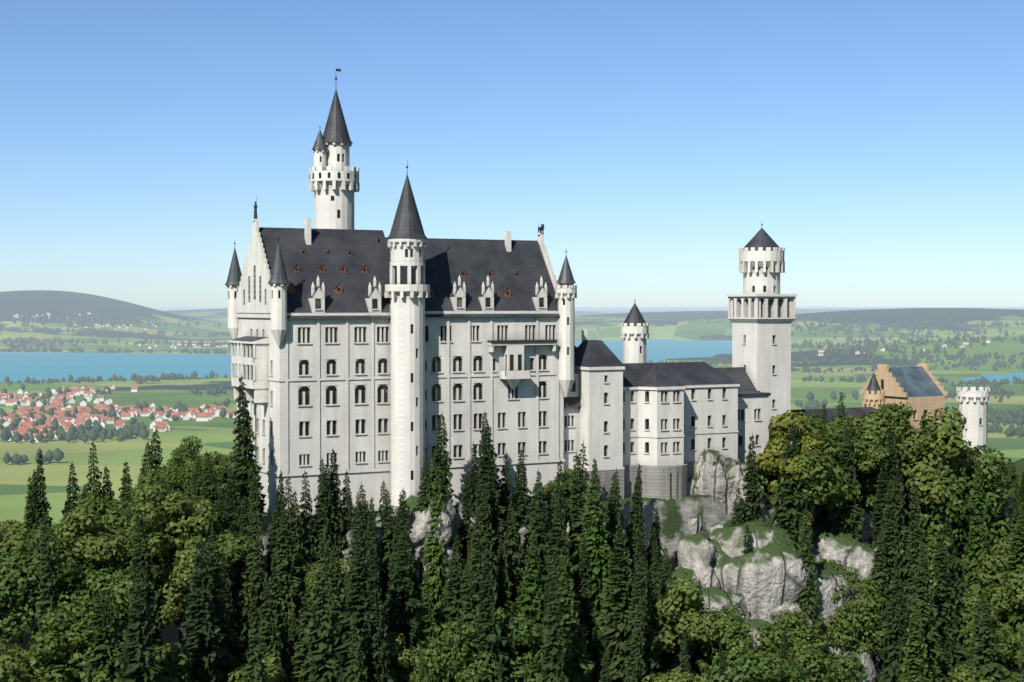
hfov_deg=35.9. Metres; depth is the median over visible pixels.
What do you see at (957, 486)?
beech tree
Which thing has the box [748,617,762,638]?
outcrop rock
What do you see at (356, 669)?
spruce tree
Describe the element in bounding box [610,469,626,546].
spruce tree
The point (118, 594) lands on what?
beech tree
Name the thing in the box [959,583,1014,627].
beech tree
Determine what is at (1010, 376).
lake water
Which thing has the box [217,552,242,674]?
spruce tree
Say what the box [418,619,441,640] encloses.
beech tree
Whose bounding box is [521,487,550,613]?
spruce tree
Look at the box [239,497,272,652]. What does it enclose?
spruce tree
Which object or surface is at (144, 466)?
spruce tree
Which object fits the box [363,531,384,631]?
spruce tree
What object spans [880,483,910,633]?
spruce tree
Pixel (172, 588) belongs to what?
beech tree
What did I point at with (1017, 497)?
pine tree
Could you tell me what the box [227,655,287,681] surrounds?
beech tree
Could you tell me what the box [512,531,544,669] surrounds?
spruce tree
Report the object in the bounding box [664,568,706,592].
outcrop rock
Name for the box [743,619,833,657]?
outcrop rock
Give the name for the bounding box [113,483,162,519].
beech tree
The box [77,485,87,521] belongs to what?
spruce tree
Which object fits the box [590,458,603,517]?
spruce tree
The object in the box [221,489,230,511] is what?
beech tree
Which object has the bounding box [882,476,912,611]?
spruce tree
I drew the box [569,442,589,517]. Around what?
spruce tree
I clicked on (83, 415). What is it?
village houses
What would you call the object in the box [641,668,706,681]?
beech tree
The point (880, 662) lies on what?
beech tree
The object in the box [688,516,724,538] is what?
cliff rock
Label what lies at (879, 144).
sky
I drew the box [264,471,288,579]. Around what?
spruce tree
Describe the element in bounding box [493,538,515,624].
spruce tree
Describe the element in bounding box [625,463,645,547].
spruce tree
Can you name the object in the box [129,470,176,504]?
beech tree
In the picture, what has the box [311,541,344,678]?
spruce tree
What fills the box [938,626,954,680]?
spruce tree
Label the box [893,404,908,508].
spruce tree
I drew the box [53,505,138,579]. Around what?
beech tree
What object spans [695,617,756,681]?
beech tree
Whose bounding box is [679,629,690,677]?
spruce tree
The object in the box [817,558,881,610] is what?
beech tree
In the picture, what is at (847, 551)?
outcrop rock
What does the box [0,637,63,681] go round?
beech tree
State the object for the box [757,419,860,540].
beech tree
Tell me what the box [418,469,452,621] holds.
spruce tree
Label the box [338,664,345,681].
spruce tree
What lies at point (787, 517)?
spruce tree
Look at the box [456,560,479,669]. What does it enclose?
spruce tree
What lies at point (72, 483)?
spruce tree
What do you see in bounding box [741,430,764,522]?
spruce tree
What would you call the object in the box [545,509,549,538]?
spruce tree
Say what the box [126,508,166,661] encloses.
spruce tree
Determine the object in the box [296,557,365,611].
beech tree
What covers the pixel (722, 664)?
spruce tree
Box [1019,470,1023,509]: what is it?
spruce tree
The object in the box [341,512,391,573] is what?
cliff rock
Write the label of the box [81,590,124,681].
spruce tree
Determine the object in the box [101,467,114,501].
spruce tree
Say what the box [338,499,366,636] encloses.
spruce tree
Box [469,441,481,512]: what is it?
spruce tree
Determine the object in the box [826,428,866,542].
spruce tree
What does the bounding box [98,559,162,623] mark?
beech tree
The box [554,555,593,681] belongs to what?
spruce tree
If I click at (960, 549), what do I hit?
spruce tree
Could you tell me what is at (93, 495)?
beech tree
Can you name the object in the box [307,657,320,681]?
spruce tree
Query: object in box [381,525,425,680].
spruce tree
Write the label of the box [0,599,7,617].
beech tree
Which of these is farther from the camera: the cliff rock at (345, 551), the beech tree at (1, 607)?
the cliff rock at (345, 551)
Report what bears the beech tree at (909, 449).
on the terrain ground
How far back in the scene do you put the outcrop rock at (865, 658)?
315.12 m
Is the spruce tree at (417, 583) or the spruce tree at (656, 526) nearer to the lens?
the spruce tree at (417, 583)
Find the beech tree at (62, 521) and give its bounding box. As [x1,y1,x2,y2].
[31,516,78,553]
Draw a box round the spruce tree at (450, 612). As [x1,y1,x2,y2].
[439,535,471,681]
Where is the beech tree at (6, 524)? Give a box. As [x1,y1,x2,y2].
[0,519,20,530]
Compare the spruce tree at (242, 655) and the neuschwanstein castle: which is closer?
the spruce tree at (242, 655)
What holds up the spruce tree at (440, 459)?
on the terrain ground
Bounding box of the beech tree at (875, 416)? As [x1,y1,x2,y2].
[846,403,912,479]
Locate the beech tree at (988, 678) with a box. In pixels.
[950,672,995,681]
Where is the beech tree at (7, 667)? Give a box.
[0,651,27,681]
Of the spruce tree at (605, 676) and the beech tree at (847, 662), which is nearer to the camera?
the spruce tree at (605, 676)
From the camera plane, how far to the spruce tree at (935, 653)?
317.21 m
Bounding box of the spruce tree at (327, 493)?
[311,463,338,572]
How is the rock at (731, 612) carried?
on the terrain ground
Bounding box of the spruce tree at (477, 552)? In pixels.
[467,511,491,632]
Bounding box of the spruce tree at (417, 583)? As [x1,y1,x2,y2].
[398,493,420,607]
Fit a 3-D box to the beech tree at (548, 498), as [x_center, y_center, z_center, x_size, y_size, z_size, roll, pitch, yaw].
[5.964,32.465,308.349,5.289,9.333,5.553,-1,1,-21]
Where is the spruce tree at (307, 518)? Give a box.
[298,471,321,564]
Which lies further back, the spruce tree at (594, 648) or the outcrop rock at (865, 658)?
the outcrop rock at (865, 658)
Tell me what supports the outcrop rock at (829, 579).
on the terrain ground
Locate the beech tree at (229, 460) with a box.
[216,451,235,482]
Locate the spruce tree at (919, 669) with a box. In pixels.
[897,594,934,681]
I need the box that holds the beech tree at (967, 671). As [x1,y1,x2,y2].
[947,663,982,681]
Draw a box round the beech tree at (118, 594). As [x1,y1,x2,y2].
[47,567,151,676]
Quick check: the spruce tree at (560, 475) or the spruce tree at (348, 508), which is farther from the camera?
the spruce tree at (560, 475)
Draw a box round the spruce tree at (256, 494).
[246,471,263,533]
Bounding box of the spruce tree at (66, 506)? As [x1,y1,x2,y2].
[64,499,70,520]
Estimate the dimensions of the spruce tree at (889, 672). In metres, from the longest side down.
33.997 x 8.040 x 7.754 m
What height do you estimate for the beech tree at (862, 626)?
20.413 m
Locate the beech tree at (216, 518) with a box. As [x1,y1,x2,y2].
[163,508,222,566]
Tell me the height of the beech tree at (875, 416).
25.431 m
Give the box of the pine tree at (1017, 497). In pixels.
[1011,475,1022,538]
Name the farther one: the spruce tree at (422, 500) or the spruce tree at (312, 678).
the spruce tree at (422, 500)
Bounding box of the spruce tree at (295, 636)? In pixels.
[287,614,301,667]
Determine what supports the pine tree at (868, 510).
on the terrain ground
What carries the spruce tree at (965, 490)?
on the terrain ground
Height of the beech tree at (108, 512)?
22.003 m
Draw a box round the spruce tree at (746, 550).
[741,526,753,613]
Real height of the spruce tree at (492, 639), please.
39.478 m
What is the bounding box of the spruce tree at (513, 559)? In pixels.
[502,497,524,616]
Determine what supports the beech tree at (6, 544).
on the terrain ground
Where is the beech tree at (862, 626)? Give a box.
[822,592,898,655]
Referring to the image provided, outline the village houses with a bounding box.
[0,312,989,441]
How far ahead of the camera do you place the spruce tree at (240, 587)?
274.16 m
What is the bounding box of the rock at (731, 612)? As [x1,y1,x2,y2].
[700,604,753,669]
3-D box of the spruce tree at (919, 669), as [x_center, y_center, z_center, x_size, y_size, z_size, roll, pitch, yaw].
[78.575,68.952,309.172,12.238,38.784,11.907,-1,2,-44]
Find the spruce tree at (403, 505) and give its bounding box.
[396,485,418,583]
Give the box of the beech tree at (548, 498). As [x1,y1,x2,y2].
[529,483,555,510]
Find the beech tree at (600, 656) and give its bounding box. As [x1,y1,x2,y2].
[589,648,611,671]
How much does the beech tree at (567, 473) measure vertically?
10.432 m
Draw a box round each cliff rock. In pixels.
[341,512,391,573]
[454,500,475,579]
[510,519,529,579]
[565,522,582,533]
[687,449,762,519]
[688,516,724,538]
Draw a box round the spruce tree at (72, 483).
[61,463,79,519]
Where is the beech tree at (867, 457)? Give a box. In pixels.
[827,417,890,478]
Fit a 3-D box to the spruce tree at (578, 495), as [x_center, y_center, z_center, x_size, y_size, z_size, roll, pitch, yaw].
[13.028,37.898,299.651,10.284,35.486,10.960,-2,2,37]
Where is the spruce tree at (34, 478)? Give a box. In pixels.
[26,469,40,529]
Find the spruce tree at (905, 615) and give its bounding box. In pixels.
[895,586,926,681]
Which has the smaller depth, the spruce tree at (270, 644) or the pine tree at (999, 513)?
the spruce tree at (270, 644)
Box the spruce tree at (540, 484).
[531,468,549,527]
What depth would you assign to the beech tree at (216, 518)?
281.90 m
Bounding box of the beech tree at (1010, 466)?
[992,462,1015,488]
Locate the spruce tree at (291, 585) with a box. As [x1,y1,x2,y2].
[268,508,306,654]
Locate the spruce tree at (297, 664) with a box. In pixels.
[284,583,315,681]
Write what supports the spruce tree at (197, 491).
on the terrain ground
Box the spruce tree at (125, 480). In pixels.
[118,461,133,503]
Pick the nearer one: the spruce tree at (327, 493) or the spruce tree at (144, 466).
the spruce tree at (327, 493)
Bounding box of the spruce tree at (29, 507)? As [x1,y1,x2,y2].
[23,477,39,530]
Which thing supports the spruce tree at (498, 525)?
on the terrain ground
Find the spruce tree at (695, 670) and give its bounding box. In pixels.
[690,579,712,678]
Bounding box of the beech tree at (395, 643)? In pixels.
[352,632,418,681]
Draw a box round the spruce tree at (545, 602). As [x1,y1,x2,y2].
[541,575,552,627]
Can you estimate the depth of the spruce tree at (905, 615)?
313.92 m
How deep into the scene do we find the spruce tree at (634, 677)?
271.78 m
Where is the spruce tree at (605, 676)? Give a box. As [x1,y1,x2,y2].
[599,648,612,681]
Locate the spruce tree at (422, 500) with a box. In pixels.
[414,454,432,551]
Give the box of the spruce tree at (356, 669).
[346,610,367,681]
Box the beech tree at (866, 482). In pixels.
[854,458,902,515]
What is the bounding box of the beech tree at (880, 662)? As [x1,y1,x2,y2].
[878,627,904,663]
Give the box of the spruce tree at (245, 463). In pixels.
[228,374,265,523]
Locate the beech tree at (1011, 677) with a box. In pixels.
[1000,670,1020,681]
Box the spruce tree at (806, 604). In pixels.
[795,502,830,655]
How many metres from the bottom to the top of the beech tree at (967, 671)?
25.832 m
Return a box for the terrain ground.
[0,290,1023,678]
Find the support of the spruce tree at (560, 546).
on the terrain ground
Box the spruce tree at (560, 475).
[548,461,569,531]
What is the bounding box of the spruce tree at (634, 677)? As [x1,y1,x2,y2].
[630,660,636,681]
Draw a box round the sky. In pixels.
[0,0,1023,306]
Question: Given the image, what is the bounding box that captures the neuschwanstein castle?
[225,69,989,515]
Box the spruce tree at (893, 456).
[884,425,909,539]
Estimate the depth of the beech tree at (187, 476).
302.88 m
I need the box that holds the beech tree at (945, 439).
[893,406,978,529]
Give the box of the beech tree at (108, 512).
[74,494,153,572]
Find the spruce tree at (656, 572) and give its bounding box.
[649,528,663,614]
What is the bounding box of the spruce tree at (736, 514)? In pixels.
[726,487,743,526]
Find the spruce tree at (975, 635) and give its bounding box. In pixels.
[962,591,988,667]
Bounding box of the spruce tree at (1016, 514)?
[1002,503,1023,621]
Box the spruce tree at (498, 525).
[469,431,514,605]
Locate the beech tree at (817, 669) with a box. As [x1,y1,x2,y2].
[774,620,843,681]
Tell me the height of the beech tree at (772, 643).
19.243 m
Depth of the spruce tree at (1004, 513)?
359.23 m
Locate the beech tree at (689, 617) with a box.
[643,576,742,666]
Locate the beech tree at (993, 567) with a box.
[957,537,1015,593]
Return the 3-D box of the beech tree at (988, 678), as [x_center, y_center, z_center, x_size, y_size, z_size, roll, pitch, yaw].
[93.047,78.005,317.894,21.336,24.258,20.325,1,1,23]
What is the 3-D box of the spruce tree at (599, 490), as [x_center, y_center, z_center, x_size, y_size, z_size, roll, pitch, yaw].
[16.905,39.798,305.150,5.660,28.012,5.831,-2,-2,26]
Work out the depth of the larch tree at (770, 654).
286.83 m
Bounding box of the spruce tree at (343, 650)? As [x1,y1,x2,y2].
[331,522,388,681]
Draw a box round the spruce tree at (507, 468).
[499,451,514,546]
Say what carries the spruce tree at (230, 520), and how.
on the terrain ground
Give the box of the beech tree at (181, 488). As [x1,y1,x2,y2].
[175,464,233,498]
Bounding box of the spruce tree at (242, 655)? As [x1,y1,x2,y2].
[237,639,246,680]
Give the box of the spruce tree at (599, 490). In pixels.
[595,478,603,541]
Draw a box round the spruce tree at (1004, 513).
[998,473,1009,538]
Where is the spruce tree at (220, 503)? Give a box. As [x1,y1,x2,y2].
[215,484,225,532]
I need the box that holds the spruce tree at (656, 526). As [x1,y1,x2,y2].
[644,507,664,609]
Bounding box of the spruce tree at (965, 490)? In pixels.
[963,476,973,552]
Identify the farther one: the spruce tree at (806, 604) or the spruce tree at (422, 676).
the spruce tree at (806, 604)
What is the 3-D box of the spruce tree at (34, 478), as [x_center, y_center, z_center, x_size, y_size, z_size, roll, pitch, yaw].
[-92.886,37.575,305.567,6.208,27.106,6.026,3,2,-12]
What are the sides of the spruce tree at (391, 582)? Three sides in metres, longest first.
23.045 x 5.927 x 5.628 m
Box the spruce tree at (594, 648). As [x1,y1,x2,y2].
[587,626,604,681]
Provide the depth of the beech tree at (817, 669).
306.04 m
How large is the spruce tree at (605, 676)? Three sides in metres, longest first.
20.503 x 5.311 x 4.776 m
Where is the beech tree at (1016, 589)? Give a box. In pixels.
[1002,567,1023,609]
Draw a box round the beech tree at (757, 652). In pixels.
[718,647,778,665]
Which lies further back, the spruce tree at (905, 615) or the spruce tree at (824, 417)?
the spruce tree at (824, 417)
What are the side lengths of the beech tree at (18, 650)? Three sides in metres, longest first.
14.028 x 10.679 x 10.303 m
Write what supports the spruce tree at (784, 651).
on the terrain ground
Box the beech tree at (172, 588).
[149,545,230,645]
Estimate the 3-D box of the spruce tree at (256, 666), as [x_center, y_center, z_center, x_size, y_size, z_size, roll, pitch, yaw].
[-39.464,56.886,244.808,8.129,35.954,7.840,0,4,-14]
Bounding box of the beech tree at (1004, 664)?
[989,637,1018,668]
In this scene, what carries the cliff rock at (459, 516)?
on the terrain ground
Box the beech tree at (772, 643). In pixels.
[751,608,827,662]
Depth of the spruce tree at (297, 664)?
258.32 m
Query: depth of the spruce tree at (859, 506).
351.04 m
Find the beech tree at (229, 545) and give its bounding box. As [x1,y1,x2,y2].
[173,523,254,607]
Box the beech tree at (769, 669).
[705,646,808,681]
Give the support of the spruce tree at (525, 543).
on the terrain ground
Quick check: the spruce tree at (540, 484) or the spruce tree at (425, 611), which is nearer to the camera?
the spruce tree at (425, 611)
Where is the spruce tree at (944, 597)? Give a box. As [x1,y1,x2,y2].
[930,526,968,679]
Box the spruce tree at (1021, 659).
[1017,626,1023,681]
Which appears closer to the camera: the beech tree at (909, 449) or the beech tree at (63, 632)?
the beech tree at (63, 632)
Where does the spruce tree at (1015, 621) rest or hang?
on the terrain ground
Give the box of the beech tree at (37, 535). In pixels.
[22,522,84,578]
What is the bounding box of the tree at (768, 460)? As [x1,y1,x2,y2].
[754,410,830,526]
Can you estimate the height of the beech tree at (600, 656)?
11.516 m
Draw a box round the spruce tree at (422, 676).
[417,652,426,681]
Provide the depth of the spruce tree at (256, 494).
281.93 m
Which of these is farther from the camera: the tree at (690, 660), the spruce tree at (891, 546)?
the spruce tree at (891, 546)
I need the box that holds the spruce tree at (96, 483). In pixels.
[83,441,103,497]
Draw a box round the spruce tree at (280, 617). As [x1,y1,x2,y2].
[265,556,293,681]
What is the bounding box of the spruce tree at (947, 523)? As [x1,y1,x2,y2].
[943,518,964,605]
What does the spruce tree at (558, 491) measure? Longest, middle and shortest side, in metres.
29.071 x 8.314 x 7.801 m
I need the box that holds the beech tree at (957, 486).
[911,444,1012,579]
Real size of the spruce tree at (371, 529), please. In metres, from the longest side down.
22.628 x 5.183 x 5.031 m
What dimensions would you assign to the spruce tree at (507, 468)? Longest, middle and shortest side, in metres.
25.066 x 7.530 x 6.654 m
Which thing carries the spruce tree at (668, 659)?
on the terrain ground
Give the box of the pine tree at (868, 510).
[855,412,878,513]
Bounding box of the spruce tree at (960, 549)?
[942,430,967,582]
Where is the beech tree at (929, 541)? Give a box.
[888,530,952,598]
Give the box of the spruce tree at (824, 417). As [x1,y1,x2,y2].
[821,405,829,470]
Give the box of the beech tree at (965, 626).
[954,604,1023,661]
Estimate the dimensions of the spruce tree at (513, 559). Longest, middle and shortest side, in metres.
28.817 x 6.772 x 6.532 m
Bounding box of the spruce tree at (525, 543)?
[514,480,551,606]
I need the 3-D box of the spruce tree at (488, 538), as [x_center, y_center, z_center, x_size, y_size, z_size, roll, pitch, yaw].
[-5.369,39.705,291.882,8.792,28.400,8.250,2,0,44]
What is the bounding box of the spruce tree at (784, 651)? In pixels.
[778,622,789,660]
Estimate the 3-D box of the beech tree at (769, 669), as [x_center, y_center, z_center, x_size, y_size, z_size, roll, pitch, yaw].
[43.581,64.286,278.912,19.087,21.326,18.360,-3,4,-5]
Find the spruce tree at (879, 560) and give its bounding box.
[867,529,894,667]
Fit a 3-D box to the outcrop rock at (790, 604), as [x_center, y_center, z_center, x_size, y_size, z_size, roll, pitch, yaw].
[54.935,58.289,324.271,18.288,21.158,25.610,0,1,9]
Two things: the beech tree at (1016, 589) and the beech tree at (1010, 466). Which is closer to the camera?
the beech tree at (1016, 589)
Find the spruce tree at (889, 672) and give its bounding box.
[876,562,907,681]
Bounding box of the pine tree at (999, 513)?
[987,464,1006,544]
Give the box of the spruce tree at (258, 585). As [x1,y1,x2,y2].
[242,538,269,669]
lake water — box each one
[0,339,731,381]
[962,372,1023,382]
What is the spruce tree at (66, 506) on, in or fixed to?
on the terrain ground
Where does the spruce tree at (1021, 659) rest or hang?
on the terrain ground
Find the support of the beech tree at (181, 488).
on the terrain ground
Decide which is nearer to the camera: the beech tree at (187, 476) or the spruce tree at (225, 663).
the spruce tree at (225, 663)
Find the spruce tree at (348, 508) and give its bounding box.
[339,469,356,555]
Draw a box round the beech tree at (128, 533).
[104,520,155,591]
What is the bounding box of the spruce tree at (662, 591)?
[657,545,674,617]
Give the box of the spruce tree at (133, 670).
[114,556,163,681]
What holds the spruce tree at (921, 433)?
on the terrain ground
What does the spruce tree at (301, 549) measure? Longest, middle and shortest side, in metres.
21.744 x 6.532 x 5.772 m
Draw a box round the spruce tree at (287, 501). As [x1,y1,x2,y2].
[282,476,300,553]
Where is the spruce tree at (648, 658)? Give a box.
[622,556,659,681]
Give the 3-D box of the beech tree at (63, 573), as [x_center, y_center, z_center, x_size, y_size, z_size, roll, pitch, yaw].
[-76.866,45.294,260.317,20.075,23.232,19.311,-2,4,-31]
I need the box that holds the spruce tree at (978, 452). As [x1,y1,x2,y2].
[967,445,996,550]
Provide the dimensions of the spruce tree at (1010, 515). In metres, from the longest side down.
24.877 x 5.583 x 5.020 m
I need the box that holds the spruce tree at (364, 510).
[355,480,384,600]
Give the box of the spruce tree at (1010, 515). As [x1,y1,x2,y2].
[1005,496,1015,536]
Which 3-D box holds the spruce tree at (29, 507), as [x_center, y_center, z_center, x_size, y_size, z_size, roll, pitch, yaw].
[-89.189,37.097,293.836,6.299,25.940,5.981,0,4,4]
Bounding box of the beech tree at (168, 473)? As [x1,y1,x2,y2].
[156,447,202,495]
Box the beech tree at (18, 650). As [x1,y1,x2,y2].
[1,643,27,657]
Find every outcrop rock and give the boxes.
[388,492,456,563]
[419,541,457,588]
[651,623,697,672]
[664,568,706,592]
[675,533,722,588]
[700,586,749,619]
[708,522,816,622]
[709,519,774,557]
[741,619,759,649]
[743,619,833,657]
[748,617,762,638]
[758,598,811,650]
[805,521,882,582]
[812,562,877,641]
[828,637,879,681]
[835,585,850,609]
[865,635,886,669]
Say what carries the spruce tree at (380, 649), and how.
on the terrain ground
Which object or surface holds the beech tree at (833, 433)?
on the terrain ground
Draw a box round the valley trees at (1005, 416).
[0,311,1023,463]
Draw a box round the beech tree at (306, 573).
[281,553,326,608]
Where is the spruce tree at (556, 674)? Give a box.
[534,551,570,681]
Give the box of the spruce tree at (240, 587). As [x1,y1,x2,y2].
[232,496,252,644]
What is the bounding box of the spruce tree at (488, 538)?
[464,480,501,601]
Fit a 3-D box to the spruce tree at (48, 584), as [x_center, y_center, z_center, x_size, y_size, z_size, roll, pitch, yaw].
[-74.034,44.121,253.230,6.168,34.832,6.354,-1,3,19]
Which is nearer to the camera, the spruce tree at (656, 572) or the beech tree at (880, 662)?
the spruce tree at (656, 572)
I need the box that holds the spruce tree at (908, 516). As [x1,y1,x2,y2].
[907,418,931,531]
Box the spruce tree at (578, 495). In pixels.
[565,451,592,593]
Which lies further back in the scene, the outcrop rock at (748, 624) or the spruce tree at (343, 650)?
the outcrop rock at (748, 624)
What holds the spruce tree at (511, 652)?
on the terrain ground
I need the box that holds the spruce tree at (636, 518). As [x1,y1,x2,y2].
[625,473,650,605]
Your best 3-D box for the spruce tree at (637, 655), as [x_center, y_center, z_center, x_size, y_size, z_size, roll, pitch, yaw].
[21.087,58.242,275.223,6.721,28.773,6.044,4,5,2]
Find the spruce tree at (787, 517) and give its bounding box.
[765,421,813,561]
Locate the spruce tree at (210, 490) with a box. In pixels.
[199,447,220,522]
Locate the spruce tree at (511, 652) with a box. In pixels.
[504,617,521,681]
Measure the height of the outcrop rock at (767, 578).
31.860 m
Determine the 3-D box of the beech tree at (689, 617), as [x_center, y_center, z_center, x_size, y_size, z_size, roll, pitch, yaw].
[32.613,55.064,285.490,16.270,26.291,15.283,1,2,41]
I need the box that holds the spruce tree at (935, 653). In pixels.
[907,541,949,681]
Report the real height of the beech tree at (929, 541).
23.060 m
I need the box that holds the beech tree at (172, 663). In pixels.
[83,642,202,681]
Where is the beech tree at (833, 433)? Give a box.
[806,413,848,454]
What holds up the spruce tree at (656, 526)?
on the terrain ground
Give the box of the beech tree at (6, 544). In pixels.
[0,527,71,638]
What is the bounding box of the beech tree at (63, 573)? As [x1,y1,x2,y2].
[0,547,101,643]
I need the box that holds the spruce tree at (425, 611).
[416,569,438,681]
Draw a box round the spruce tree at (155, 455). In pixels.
[145,430,163,482]
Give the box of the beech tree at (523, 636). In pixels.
[483,606,588,681]
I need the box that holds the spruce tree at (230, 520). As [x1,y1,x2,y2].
[221,465,244,569]
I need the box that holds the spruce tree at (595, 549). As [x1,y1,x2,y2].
[573,469,617,644]
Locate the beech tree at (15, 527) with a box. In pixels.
[0,523,28,546]
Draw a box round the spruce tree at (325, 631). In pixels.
[301,532,347,681]
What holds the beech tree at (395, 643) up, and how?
on the terrain ground
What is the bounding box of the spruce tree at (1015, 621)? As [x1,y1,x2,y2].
[992,506,1023,670]
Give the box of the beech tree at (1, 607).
[0,604,13,646]
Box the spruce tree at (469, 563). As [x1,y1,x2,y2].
[467,540,495,607]
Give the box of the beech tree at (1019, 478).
[1015,472,1023,489]
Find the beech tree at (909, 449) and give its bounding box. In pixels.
[854,401,938,467]
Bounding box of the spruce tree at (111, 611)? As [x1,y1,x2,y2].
[102,590,124,670]
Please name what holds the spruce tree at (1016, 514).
on the terrain ground
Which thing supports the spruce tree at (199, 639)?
on the terrain ground
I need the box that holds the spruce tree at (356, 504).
[353,492,362,519]
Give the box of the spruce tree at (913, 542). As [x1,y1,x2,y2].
[902,481,931,626]
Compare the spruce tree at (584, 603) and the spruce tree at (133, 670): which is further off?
the spruce tree at (584, 603)
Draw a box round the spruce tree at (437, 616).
[435,605,440,625]
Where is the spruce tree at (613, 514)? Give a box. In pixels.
[598,469,632,590]
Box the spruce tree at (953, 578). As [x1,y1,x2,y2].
[948,541,965,647]
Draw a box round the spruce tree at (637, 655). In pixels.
[623,598,647,681]
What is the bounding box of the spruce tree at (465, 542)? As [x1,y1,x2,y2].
[457,471,474,574]
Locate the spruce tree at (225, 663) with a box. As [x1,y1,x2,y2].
[202,524,241,680]
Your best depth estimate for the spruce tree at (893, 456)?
341.65 m
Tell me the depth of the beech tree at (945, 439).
346.64 m
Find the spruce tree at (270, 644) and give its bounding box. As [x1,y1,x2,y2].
[256,575,286,681]
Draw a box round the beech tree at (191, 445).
[166,435,219,494]
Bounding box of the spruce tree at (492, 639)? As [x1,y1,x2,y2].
[468,552,508,681]
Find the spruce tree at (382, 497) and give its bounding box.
[378,481,388,578]
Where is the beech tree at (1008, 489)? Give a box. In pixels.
[996,474,1012,495]
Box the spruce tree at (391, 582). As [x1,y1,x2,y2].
[382,511,405,626]
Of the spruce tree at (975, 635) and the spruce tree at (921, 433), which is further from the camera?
the spruce tree at (921, 433)
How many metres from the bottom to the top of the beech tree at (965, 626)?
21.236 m
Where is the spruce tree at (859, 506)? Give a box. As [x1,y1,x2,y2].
[856,414,873,510]
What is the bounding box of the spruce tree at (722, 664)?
[717,645,729,681]
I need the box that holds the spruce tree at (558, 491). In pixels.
[548,487,572,590]
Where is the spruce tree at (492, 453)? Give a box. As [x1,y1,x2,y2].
[477,413,502,518]
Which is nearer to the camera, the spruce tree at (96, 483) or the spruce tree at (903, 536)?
the spruce tree at (96, 483)
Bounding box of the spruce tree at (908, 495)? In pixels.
[903,410,915,521]
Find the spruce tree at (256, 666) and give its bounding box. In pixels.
[240,595,268,681]
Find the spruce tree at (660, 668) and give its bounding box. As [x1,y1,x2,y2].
[628,523,670,674]
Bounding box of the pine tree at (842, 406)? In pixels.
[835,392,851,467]
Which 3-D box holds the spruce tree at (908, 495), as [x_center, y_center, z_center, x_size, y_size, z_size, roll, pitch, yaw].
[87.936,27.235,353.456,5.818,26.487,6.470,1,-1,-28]
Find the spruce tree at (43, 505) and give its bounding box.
[34,446,52,526]
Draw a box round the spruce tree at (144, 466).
[134,439,151,492]
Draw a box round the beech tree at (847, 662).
[824,651,868,681]
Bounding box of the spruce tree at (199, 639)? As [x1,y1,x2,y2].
[179,533,228,681]
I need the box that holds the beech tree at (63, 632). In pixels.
[27,607,134,681]
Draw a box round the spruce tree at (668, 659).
[659,642,679,672]
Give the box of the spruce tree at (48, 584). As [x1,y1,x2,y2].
[36,514,60,663]
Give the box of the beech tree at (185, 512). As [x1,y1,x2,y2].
[129,481,219,569]
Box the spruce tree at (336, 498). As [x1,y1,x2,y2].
[329,449,347,563]
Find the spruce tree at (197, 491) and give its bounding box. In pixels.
[191,449,204,500]
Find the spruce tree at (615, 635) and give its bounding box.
[595,519,647,681]
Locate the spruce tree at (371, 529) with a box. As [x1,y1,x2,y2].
[366,497,384,611]
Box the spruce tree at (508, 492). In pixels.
[500,474,522,582]
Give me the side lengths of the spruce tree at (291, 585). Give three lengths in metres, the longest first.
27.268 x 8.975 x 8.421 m
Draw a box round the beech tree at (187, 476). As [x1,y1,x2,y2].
[177,451,229,492]
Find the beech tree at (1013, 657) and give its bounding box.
[996,628,1023,673]
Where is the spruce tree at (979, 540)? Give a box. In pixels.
[962,458,997,599]
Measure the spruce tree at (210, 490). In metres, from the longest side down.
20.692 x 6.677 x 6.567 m
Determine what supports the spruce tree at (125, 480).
on the terrain ground
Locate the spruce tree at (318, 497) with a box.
[313,460,341,563]
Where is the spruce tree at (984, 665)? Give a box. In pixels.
[967,597,1008,681]
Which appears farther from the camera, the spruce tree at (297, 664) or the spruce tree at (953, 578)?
the spruce tree at (953, 578)
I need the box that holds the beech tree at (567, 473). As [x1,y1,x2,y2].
[545,468,585,514]
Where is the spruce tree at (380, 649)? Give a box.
[363,536,392,681]
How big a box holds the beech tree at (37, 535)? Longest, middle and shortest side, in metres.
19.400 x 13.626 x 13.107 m
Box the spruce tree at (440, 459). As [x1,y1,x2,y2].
[426,410,456,510]
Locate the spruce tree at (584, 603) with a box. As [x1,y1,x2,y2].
[576,541,599,658]
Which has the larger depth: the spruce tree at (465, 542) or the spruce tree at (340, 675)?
the spruce tree at (465, 542)
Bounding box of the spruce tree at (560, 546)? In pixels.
[535,503,584,654]
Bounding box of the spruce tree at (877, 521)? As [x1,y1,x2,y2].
[867,457,890,553]
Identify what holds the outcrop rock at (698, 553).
on the terrain ground
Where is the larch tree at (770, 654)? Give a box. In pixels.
[754,652,790,681]
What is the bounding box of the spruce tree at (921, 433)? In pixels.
[909,414,937,544]
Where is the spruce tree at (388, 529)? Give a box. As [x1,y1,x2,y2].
[379,490,394,608]
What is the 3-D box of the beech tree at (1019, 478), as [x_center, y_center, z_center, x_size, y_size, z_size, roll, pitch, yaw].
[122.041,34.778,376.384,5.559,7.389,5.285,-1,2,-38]
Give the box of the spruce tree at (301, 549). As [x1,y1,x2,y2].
[288,487,308,607]
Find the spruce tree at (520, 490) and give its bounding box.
[512,445,532,551]
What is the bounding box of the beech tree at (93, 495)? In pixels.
[59,490,116,523]
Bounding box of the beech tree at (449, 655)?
[407,620,507,681]

